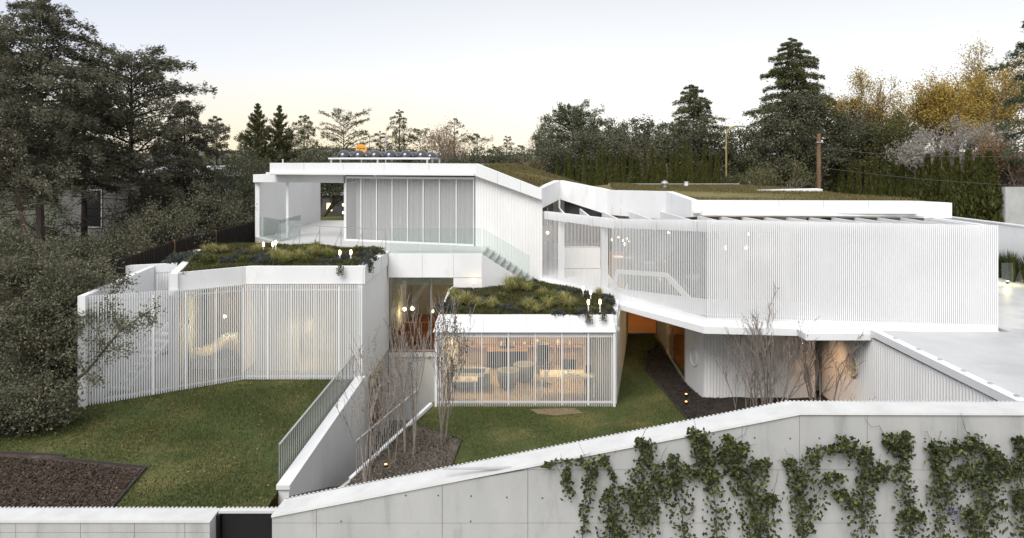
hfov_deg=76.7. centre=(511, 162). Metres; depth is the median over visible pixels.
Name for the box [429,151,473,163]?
round shrub
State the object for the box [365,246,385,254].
shrub
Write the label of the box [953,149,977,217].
cypress tree
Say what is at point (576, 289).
shrub
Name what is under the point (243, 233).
fence
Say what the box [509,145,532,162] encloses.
cedar tree
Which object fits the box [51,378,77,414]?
evergreen shrub
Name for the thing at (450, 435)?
bed edging
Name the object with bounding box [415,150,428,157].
collector dome
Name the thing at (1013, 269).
reed clump
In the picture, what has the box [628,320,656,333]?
window frame
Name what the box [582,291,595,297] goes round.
shrub
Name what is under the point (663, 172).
cypress tree
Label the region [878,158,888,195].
cypress tree
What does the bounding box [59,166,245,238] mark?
neighbour house
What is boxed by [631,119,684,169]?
umbrella tree
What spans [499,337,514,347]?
pendant lamp
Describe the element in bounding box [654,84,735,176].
cedar tree
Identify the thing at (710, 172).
cypress tree
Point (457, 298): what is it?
grass tuft
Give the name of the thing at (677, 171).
cypress tree
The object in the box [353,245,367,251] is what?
shrub
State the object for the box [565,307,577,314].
shrub
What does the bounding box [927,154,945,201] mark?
cypress tree
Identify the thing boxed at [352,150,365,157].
collector dome
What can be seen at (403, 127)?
cedar tree
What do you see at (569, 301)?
grass tuft
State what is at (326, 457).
retaining wall
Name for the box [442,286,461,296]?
grass tuft
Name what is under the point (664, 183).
roof vent
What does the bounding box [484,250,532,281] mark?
stair
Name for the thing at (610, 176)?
cypress tree
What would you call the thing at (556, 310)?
shrub
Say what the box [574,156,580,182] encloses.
cypress tree
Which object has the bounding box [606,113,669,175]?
umbrella tree
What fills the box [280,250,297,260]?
grass tuft
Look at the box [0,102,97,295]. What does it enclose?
cedar tree
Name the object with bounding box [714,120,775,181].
evergreen tree
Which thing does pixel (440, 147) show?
deciduous tree
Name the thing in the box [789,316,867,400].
bare shrub
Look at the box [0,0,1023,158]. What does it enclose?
sky
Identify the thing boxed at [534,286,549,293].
grass tuft
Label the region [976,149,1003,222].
cypress tree
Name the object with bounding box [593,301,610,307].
shrub
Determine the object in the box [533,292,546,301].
shrub
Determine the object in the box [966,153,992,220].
cypress tree
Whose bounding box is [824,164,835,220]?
cypress tree
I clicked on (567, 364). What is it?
monitor
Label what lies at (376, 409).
wall
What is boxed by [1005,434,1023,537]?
climbing vine
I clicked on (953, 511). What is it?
flower cluster
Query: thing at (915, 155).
overhead wire
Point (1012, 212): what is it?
garden wall
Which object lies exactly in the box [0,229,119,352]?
evergreen shrub
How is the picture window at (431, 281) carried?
in the house at (929, 295)
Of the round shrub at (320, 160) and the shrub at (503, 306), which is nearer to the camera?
the shrub at (503, 306)
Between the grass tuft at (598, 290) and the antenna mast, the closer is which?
the grass tuft at (598, 290)
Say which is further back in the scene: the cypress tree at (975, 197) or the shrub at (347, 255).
the cypress tree at (975, 197)
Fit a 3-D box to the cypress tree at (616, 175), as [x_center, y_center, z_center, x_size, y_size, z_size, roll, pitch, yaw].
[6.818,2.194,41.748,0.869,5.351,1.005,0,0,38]
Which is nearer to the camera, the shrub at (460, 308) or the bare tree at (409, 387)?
the bare tree at (409, 387)
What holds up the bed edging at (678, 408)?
on the lawn at (539, 443)
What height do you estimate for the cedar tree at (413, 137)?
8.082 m
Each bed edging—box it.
[0,451,146,507]
[417,425,461,465]
[644,347,687,418]
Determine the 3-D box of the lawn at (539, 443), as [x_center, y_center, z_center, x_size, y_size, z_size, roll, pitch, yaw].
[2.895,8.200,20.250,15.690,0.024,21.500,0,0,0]
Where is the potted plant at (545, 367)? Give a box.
[538,360,552,374]
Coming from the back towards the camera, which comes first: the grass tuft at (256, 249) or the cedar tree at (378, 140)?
the cedar tree at (378, 140)
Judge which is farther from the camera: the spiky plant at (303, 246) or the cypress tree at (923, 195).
the cypress tree at (923, 195)
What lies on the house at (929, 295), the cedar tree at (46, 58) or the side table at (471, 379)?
the side table at (471, 379)
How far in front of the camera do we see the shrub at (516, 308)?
22.29 m
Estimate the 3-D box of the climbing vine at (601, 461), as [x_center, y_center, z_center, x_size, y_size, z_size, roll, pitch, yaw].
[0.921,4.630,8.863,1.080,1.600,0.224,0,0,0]
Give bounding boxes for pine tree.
[0,34,67,258]
[983,21,1023,171]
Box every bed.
[0,453,143,507]
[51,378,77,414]
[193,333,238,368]
[349,425,459,485]
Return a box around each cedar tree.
[0,0,173,280]
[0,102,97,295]
[24,36,229,259]
[35,70,134,256]
[126,100,242,241]
[197,116,251,201]
[282,115,329,186]
[313,108,377,191]
[365,131,391,162]
[372,109,416,175]
[405,128,437,162]
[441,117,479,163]
[459,133,494,163]
[479,144,499,161]
[494,136,517,156]
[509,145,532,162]
[520,99,615,185]
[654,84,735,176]
[729,37,864,219]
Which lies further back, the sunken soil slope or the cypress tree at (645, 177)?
the cypress tree at (645, 177)
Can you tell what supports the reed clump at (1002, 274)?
on the house at (929, 295)
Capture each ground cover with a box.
[180,242,379,273]
[440,279,615,313]
[484,163,585,187]
[610,182,919,200]
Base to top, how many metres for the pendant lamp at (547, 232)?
1.141 m
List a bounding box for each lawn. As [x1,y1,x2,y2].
[0,374,353,507]
[320,215,343,219]
[414,334,692,464]
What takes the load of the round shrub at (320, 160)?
on the ground at (274, 500)
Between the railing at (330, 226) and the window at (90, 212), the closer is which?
the railing at (330, 226)
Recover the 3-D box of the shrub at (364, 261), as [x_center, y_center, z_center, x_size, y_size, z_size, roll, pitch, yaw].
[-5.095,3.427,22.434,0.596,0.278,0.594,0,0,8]
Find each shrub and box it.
[0,222,144,438]
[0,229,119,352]
[0,375,85,447]
[22,177,255,297]
[161,251,189,264]
[178,250,193,260]
[186,250,211,263]
[194,253,219,264]
[219,256,236,262]
[231,253,242,258]
[233,248,253,254]
[236,254,253,262]
[246,253,263,262]
[255,256,276,264]
[256,251,267,256]
[281,149,338,188]
[299,256,317,263]
[317,258,329,263]
[329,256,344,264]
[334,251,352,259]
[338,159,391,190]
[347,256,360,262]
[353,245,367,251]
[353,250,372,258]
[357,258,373,264]
[363,253,378,260]
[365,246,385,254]
[390,142,440,162]
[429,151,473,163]
[436,300,451,310]
[440,302,462,313]
[452,305,468,313]
[460,147,508,163]
[477,145,521,163]
[486,293,503,300]
[490,152,549,164]
[498,302,511,312]
[510,306,520,313]
[523,294,538,300]
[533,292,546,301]
[551,308,565,315]
[552,285,569,292]
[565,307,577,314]
[569,287,584,293]
[574,307,589,316]
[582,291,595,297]
[587,305,601,314]
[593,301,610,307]
[599,293,612,298]
[601,306,616,314]
[602,297,615,306]
[712,335,766,409]
[724,281,832,407]
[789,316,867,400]
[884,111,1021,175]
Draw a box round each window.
[87,189,101,227]
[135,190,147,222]
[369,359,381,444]
[390,277,453,350]
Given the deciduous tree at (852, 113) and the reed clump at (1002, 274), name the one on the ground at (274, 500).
the deciduous tree at (852, 113)
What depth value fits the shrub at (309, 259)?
22.79 m
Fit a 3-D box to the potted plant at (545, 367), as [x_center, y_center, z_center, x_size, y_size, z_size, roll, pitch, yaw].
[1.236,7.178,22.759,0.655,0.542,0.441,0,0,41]
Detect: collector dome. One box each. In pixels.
[337,150,350,157]
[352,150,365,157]
[368,150,382,157]
[383,150,396,157]
[399,150,412,157]
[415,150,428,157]
[427,152,437,157]
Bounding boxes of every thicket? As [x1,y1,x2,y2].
[0,203,99,261]
[92,176,237,258]
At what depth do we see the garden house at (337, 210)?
52.00 m
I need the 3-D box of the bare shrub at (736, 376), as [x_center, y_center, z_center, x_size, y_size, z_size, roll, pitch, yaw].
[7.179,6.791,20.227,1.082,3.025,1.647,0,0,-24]
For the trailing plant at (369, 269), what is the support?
hanging from the house at (929, 295)
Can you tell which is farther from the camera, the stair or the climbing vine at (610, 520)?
the stair
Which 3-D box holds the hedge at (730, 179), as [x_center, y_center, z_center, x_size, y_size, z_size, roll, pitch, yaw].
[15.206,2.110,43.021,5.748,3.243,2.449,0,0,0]
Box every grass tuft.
[201,242,220,253]
[201,244,209,251]
[219,243,228,252]
[251,242,263,252]
[263,247,282,259]
[276,249,288,260]
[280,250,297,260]
[291,248,309,260]
[304,244,327,255]
[321,246,335,255]
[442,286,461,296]
[453,293,467,304]
[457,289,473,304]
[469,295,484,305]
[484,297,500,308]
[501,272,529,291]
[518,283,535,290]
[520,296,540,309]
[531,302,544,311]
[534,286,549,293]
[541,296,558,307]
[553,290,574,305]
[562,296,577,306]
[593,287,605,295]
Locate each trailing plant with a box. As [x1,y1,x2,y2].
[336,264,343,275]
[368,262,373,272]
[585,312,592,323]
[599,309,607,321]
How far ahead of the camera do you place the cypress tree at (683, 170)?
40.72 m
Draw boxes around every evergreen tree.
[181,146,275,233]
[291,143,359,216]
[520,120,629,180]
[589,125,695,182]
[654,117,753,179]
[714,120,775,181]
[739,84,859,188]
[809,107,911,190]
[846,105,938,186]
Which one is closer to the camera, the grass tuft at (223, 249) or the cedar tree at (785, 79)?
the grass tuft at (223, 249)
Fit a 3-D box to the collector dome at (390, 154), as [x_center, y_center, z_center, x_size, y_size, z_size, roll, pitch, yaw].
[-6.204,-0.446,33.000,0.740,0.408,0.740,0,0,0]
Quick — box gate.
[216,507,276,537]
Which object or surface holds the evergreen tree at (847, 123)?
on the ground at (274, 500)
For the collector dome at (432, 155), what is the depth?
33.75 m
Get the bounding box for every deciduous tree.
[422,118,474,163]
[522,155,555,170]
[801,80,889,180]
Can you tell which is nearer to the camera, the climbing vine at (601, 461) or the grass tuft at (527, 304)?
the climbing vine at (601, 461)
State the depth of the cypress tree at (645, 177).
41.00 m
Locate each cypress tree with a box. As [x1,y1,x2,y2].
[555,158,560,175]
[563,158,567,177]
[566,152,573,179]
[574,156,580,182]
[581,149,589,184]
[589,158,593,185]
[594,150,601,185]
[600,146,606,184]
[606,150,614,184]
[614,156,620,182]
[620,148,627,182]
[628,147,634,182]
[634,156,640,182]
[641,150,648,182]
[648,147,655,182]
[655,153,661,182]
[660,153,667,182]
[667,152,674,182]
[674,150,679,182]
[680,139,687,182]
[686,149,694,182]
[694,153,700,182]
[700,144,708,182]
[708,156,713,182]
[713,152,721,182]
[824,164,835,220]
[834,162,845,217]
[846,159,854,194]
[855,162,862,194]
[863,162,870,194]
[869,157,879,195]
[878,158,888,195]
[888,158,896,196]
[894,157,905,197]
[902,157,914,197]
[913,161,922,199]
[918,153,934,200]
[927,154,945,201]
[937,149,954,215]
[947,155,962,217]
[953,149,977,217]
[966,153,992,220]
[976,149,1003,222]
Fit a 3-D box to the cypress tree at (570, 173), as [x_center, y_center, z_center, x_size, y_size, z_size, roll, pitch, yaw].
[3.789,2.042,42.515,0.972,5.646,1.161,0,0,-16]
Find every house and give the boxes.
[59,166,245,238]
[77,163,1023,462]
[320,192,343,214]
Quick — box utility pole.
[816,134,823,218]
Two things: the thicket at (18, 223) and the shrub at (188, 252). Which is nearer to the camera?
the shrub at (188, 252)
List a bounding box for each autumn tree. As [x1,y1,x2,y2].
[825,31,1023,178]
[970,123,1023,186]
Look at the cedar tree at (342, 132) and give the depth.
61.73 m
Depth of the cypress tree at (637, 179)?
41.48 m
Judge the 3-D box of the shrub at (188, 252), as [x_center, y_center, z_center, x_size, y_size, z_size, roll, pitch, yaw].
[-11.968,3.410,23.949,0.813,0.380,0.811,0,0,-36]
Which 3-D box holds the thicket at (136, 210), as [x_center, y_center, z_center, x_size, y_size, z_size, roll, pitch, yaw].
[-19.971,3.420,37.374,5.058,5.699,7.678,0,0,29]
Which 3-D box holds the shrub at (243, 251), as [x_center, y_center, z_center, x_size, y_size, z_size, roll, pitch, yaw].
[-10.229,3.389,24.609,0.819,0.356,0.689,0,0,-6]
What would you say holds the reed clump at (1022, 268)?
on the house at (929, 295)
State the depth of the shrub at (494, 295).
24.06 m
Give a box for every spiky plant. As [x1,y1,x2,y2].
[277,254,294,264]
[286,245,294,251]
[299,243,311,250]
[309,239,323,247]
[323,249,336,257]
[517,276,529,284]
[528,280,539,288]
[547,289,557,299]
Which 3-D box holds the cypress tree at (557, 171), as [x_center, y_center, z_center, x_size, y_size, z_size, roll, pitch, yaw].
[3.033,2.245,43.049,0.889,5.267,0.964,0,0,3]
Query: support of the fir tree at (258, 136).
on the ground at (274, 500)
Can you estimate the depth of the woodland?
101.10 m
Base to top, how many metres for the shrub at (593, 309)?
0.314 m
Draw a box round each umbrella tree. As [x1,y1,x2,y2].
[586,116,640,165]
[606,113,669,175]
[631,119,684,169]
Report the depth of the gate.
9.24 m
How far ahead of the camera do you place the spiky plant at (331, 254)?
23.72 m
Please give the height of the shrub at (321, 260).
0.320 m
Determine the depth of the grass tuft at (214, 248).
25.24 m
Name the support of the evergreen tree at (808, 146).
on the ground at (274, 500)
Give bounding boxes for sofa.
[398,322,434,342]
[452,366,489,387]
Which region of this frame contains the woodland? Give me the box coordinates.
[0,146,1022,193]
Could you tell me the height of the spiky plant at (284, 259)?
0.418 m
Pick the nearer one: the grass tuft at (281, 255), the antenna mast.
the grass tuft at (281, 255)
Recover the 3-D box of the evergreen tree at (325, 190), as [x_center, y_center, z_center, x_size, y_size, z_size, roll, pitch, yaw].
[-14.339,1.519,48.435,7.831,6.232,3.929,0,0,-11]
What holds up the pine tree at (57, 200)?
on the ground at (274, 500)
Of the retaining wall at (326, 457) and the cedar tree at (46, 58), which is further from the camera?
the cedar tree at (46, 58)
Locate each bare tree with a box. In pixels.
[334,325,406,482]
[369,337,409,463]
[372,277,435,455]
[427,290,475,444]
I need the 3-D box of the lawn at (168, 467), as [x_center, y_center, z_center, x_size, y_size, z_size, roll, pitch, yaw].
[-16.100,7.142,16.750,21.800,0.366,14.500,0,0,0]
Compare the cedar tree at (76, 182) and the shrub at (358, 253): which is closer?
the shrub at (358, 253)
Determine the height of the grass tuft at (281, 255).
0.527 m
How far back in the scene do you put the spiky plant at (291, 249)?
25.42 m
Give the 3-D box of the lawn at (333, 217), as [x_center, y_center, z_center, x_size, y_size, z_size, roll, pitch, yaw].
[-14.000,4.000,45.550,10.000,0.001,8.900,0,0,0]
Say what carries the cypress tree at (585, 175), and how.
on the ground at (274, 500)
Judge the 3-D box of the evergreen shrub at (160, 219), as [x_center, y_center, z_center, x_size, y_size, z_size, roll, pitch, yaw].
[-15.891,3.575,28.809,5.451,6.082,11.346,0,0,18]
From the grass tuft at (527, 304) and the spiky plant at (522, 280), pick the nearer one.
the grass tuft at (527, 304)
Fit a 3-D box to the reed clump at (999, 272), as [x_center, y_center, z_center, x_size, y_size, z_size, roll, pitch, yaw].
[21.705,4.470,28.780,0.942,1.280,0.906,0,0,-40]
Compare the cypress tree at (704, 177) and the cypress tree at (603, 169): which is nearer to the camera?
the cypress tree at (704, 177)
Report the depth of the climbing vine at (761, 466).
8.89 m
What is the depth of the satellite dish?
36.47 m
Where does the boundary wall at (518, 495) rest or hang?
on the ground at (274, 500)
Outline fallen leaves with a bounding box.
[0,382,661,504]
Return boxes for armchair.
[497,367,517,387]
[513,361,534,381]
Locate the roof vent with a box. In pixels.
[660,180,668,187]
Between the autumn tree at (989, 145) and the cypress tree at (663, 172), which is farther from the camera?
the cypress tree at (663, 172)
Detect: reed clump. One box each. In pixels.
[998,249,1006,277]
[998,251,1017,279]
[998,258,1006,278]
[1000,252,1021,281]
[1005,252,1020,280]
[1015,253,1023,281]
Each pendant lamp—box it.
[301,315,312,330]
[317,284,328,323]
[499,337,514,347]
[546,207,548,233]
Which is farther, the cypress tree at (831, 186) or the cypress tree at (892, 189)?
the cypress tree at (831, 186)
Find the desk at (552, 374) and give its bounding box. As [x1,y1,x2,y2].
[540,370,594,396]
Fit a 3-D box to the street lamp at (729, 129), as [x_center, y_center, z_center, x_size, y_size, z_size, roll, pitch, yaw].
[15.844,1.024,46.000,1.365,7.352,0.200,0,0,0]
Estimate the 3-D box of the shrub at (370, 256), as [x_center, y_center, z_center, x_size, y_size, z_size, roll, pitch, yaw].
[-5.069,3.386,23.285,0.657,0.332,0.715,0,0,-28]
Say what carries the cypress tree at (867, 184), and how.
on the ground at (274, 500)
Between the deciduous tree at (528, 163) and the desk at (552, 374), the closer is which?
the desk at (552, 374)
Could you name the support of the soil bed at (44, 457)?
on the lawn at (168, 467)
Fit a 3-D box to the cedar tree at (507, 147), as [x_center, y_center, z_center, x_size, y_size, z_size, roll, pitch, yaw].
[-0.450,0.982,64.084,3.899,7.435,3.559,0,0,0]
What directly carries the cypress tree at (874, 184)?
on the ground at (274, 500)
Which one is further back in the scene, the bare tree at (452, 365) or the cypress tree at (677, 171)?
the cypress tree at (677, 171)
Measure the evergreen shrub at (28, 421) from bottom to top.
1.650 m
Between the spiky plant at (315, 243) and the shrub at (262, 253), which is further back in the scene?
the spiky plant at (315, 243)
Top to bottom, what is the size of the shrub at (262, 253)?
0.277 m
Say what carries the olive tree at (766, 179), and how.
on the ground at (274, 500)
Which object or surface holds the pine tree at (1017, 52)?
on the ground at (274, 500)
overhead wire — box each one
[820,167,1023,185]
[822,148,1023,156]
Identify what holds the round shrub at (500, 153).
on the ground at (274, 500)
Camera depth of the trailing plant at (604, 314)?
21.67 m
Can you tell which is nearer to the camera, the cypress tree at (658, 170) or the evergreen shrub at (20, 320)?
the evergreen shrub at (20, 320)
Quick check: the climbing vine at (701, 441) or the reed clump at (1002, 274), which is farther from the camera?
the reed clump at (1002, 274)
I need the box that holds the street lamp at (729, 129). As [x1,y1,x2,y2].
[725,126,744,175]
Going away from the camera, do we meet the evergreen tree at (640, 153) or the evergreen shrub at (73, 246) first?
the evergreen shrub at (73, 246)
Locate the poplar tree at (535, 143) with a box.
[525,125,549,162]
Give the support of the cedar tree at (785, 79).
on the ground at (274, 500)
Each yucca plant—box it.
[722,174,740,182]
[734,172,752,184]
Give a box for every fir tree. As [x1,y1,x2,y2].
[231,103,287,203]
[250,105,305,172]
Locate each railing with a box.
[272,223,385,250]
[278,356,352,480]
[356,388,418,473]
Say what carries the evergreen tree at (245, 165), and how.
on the ground at (274, 500)
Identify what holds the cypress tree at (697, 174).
on the ground at (274, 500)
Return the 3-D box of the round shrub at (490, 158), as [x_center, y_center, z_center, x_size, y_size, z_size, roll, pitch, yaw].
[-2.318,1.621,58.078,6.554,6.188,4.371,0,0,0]
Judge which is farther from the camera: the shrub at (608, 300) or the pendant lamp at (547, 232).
the pendant lamp at (547, 232)
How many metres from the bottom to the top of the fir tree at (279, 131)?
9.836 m
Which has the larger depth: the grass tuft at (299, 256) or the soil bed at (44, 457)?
the grass tuft at (299, 256)
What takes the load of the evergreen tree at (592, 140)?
on the ground at (274, 500)
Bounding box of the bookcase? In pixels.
[458,344,582,364]
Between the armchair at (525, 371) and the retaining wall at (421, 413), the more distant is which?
the armchair at (525, 371)
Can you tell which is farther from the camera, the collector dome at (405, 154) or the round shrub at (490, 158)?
the round shrub at (490, 158)
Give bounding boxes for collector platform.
[328,158,439,162]
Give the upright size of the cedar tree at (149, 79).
13.102 m
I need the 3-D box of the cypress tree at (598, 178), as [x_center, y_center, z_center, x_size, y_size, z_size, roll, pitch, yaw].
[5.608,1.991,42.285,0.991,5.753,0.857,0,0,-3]
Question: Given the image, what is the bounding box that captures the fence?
[17,221,254,373]
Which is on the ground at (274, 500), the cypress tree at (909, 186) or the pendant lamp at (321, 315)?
the cypress tree at (909, 186)
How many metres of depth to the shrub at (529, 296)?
23.94 m
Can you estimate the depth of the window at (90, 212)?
39.90 m
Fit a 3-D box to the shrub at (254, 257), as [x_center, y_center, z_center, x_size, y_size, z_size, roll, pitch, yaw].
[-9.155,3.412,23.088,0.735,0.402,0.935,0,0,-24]
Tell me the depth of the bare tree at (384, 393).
17.65 m
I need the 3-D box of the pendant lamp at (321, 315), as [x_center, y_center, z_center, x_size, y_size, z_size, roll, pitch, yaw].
[-6.798,4.943,23.200,0.442,1.585,0.442,0,0,0]
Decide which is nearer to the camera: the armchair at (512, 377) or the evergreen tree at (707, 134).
the armchair at (512, 377)
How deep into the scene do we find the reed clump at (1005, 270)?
28.23 m
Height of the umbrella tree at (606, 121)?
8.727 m
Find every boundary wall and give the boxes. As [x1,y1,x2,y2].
[0,507,219,537]
[271,400,1023,537]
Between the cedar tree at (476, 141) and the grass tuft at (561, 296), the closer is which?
the grass tuft at (561, 296)
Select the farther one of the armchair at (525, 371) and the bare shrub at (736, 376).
the armchair at (525, 371)
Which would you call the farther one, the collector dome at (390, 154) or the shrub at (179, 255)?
the collector dome at (390, 154)
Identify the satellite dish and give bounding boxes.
[356,144,366,162]
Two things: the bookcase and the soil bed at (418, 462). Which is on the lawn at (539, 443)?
the soil bed at (418, 462)
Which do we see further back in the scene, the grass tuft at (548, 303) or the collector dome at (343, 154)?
the collector dome at (343, 154)
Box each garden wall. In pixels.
[942,216,1023,280]
[1001,187,1023,224]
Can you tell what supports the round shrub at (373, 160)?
on the ground at (274, 500)
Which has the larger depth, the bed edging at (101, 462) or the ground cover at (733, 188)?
the ground cover at (733, 188)
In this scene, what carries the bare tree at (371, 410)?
on the soil bed at (418, 462)
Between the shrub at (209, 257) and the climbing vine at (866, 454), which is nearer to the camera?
the climbing vine at (866, 454)
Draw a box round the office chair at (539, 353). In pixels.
[536,342,551,385]
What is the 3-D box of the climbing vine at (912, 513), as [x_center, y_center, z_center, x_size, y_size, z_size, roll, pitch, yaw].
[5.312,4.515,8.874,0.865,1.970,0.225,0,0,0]
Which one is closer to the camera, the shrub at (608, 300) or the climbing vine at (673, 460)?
the climbing vine at (673, 460)
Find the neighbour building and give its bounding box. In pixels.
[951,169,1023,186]
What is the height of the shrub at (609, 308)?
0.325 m
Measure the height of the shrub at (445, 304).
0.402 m
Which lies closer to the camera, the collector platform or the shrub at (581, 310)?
the shrub at (581, 310)
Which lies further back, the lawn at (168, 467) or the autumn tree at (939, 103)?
the autumn tree at (939, 103)
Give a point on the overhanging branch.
(124, 327)
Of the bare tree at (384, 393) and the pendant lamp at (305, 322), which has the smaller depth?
the bare tree at (384, 393)
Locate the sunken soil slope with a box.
[289,420,402,497]
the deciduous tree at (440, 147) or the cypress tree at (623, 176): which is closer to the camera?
the cypress tree at (623, 176)
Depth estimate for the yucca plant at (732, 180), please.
41.88 m
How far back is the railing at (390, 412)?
18.37 m
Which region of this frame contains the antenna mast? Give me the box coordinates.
[382,132,387,162]
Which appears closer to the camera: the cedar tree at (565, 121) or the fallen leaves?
the fallen leaves
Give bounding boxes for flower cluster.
[942,500,962,522]
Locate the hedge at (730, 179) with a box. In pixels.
[721,172,777,186]
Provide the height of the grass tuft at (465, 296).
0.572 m
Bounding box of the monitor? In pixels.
[564,359,575,373]
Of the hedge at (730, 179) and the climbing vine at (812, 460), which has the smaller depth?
the climbing vine at (812, 460)
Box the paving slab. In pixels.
[531,408,581,415]
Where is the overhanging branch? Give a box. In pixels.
[56,288,168,393]
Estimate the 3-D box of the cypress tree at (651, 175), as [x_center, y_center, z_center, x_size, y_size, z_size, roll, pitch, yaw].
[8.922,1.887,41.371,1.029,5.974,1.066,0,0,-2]
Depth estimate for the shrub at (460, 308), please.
22.25 m
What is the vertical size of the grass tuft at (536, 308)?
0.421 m
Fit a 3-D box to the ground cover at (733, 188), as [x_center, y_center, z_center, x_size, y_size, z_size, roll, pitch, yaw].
[10.098,1.243,30.244,10.799,0.355,13.405,0,0,0]
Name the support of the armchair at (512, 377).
on the house at (929, 295)
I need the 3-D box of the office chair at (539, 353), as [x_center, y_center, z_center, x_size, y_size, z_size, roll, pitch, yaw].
[1.150,7.425,23.903,0.620,1.450,0.593,0,0,0]
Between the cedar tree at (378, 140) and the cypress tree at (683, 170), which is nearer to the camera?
the cypress tree at (683, 170)
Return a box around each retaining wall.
[276,376,364,505]
[340,403,432,487]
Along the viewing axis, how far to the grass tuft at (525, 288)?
25.41 m
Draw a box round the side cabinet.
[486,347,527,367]
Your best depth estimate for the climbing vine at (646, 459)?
8.89 m
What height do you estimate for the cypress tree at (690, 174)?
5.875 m
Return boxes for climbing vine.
[540,442,617,537]
[595,483,631,537]
[614,414,667,537]
[647,453,704,537]
[685,421,733,537]
[719,428,782,537]
[780,443,848,537]
[830,434,892,537]
[865,419,930,537]
[922,431,974,537]
[958,414,1022,537]
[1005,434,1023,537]
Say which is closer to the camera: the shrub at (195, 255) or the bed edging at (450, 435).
the bed edging at (450, 435)
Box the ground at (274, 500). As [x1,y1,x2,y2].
[0,164,941,507]
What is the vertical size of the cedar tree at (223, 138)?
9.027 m
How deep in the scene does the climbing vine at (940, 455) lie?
8.89 m
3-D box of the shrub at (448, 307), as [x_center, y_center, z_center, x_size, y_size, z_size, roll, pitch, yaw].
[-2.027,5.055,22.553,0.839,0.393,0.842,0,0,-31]
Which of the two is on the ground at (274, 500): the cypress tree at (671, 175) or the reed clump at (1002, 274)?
the cypress tree at (671, 175)
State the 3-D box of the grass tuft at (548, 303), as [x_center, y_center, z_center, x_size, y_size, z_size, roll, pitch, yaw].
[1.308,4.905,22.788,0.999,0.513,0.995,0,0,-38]
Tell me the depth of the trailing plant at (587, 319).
21.67 m
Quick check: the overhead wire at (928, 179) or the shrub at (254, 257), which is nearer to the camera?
the shrub at (254, 257)
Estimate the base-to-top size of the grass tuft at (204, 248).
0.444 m
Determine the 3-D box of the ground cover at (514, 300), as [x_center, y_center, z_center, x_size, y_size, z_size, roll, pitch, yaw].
[0.693,5.035,24.571,6.534,0.344,5.187,0,0,0]
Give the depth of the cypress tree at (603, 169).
42.29 m
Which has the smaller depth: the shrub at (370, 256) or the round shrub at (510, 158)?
the shrub at (370, 256)
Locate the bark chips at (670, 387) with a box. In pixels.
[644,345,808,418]
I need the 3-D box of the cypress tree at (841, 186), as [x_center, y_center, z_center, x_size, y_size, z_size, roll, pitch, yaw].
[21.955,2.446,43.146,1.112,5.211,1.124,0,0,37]
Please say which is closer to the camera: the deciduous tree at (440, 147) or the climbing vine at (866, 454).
the climbing vine at (866, 454)
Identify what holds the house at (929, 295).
on the ground at (274, 500)
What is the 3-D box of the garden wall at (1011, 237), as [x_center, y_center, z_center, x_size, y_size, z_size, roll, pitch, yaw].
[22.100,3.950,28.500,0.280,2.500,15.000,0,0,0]
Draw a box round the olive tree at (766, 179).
[733,149,818,187]
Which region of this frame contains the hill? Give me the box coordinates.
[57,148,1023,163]
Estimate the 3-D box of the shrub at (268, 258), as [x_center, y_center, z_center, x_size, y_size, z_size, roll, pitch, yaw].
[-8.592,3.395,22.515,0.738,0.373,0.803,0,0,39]
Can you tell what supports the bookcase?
on the house at (929, 295)
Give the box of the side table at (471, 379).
[448,376,476,398]

